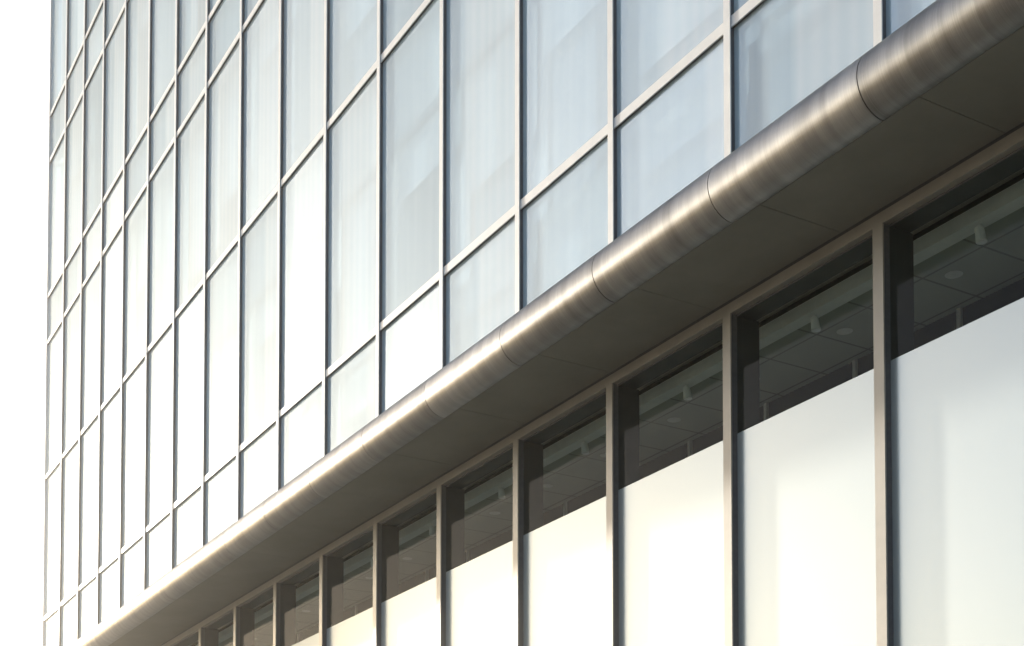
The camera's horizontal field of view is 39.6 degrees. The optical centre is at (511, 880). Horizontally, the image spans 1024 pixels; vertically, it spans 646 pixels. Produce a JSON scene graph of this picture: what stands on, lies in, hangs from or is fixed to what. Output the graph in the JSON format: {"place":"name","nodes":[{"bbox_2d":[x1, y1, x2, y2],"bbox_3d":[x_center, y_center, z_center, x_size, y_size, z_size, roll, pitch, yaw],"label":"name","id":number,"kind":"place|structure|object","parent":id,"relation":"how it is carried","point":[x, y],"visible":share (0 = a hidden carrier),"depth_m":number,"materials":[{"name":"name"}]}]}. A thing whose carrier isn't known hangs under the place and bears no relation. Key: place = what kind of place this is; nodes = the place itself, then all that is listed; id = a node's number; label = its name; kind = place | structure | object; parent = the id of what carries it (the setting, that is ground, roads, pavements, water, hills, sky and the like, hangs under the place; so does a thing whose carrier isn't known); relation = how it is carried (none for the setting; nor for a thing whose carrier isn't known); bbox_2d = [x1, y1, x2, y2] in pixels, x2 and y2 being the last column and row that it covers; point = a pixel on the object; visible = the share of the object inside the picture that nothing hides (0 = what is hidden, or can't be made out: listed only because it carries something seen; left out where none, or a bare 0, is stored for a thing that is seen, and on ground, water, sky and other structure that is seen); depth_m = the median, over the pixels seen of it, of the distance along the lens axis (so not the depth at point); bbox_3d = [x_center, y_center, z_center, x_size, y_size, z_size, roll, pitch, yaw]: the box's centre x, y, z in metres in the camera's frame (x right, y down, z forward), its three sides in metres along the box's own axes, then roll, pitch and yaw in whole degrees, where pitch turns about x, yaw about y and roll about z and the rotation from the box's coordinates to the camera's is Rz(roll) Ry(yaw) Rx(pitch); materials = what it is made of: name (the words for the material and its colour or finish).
{"place":"outdoors","nodes":[
{"label":"outdoors","id":0,"kind":"place"},
{"bbox_2d":[0,0,49,645],"label":"sky","id":1,"kind":"structure","parent":0,"point":[24,24],"materials":[{"name":"white"}]},
{"bbox_2d":[42,0,882,645],"bbox_3d":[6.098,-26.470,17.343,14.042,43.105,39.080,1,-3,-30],"label":"curtain wall caps","id":2,"kind":"object","parent":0,"point":[724,30],"visible":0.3,"depth_m":18.26,"materials":[{"name":"grey metal"}]},
{"bbox_2d":[45,0,885,645],"bbox_3d":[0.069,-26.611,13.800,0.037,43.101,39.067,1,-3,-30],"label":"curtain wall gaskets","id":3,"kind":"object","parent":2,"relation":"attached to","point":[281,244],"visible":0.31,"depth_m":20.16,"materials":[{"name":"black rubber"}]},
{"bbox_2d":[44,0,935,645],"bbox_3d":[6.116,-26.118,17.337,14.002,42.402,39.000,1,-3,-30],"label":"curtain wall glass","id":4,"kind":"object","parent":2,"relation":"in","point":[788,54],"visible":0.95,"depth_m":17.24,"materials":[{"name":"blue glass"}]},
{"bbox_2d":[188,168,1023,645],"bbox_3d":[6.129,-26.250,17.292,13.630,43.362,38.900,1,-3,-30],"label":"slabs","id":5,"kind":"structure","parent":2,"relation":"attached to","point":[942,216],"depth_m":12.06,"materials":[{"name":"grey concrete"}]},
{"bbox_2d":[160,122,1023,645],"bbox_3d":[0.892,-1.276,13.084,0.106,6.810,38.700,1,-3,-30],"label":"storefront gaskets","id":6,"kind":"object","parent":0,"point":[734,458],"visible":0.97,"depth_m":12.38,"materials":[{"name":"black rubber"}]},
{"bbox_2d":[196,179,1023,645],"bbox_3d":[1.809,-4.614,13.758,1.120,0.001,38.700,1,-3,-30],"label":"lobby ceiling","id":7,"kind":"structure","parent":0,"point":[805,355],"depth_m":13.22,"materials":[{"name":"grey paint"}]},
{"bbox_2d":[255,270,962,639],"bbox_3d":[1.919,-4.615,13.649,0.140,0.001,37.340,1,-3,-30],"label":"lobby downlights","id":8,"kind":"object","parent":7,"relation":"in","point":[849,330],"visible":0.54,"depth_m":12.16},
{"label":"ground","id":9,"kind":"structure","parent":0,"visible":0},
{"bbox_2d":[162,126,1023,645],"bbox_3d":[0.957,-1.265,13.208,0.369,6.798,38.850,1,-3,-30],"label":"storefront frame","id":10,"kind":"object","parent":9,"relation":"on","point":[928,192],"visible":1,"depth_m":11.59,"materials":[{"name":"grey metal"}]},
{"bbox_2d":[161,123,1021,644],"bbox_3d":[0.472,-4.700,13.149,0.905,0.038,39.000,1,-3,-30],"label":"soffit backing","id":11,"kind":"object","parent":10,"relation":"on","point":[661,341],"visible":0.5,"depth_m":12.12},
{"bbox_2d":[70,0,1023,645],"bbox_3d":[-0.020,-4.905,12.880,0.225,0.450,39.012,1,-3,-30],"label":"bullnose","id":12,"kind":"object","parent":11,"relation":"attached to","point":[936,42],"visible":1,"depth_m":10.93,"materials":[{"name":"metal"}]},
{"bbox_2d":[109,26,1023,645],"bbox_3d":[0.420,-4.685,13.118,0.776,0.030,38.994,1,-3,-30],"label":"soffit panels","id":13,"kind":"object","parent":11,"relation":"attached to","point":[975,104],"visible":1,"depth_m":11.46,"materials":[{"name":"grey metal"}]},
{"bbox_2d":[176,149,1023,645],"bbox_3d":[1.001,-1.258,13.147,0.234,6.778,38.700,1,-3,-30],"label":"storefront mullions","id":14,"kind":"object","parent":10,"relation":"attached to","point":[748,323],"visible":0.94,"depth_m":13.11,"materials":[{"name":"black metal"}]},
{"bbox_2d":[292,297,1023,645],"bbox_3d":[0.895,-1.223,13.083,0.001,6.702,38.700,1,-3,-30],"label":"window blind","id":15,"kind":"object","parent":10,"relation":"in","point":[806,523],"depth_m":10.77,"materials":[{"name":"white fabric"}]},
{"bbox_2d":[192,173,1023,645],"bbox_3d":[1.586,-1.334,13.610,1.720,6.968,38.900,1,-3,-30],"label":"lobby partition","id":16,"kind":"object","parent":9,"relation":"on","point":[972,313],"visible":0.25,"depth_m":13.37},
{"bbox_2d":[297,307,962,642],"bbox_3d":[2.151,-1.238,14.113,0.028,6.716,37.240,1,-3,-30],"label":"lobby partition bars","id":17,"kind":"object","parent":16,"relation":"attached to","point":[959,317],"visible":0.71,"depth_m":13.72,"materials":[{"name":"grey metal"}]}
]}

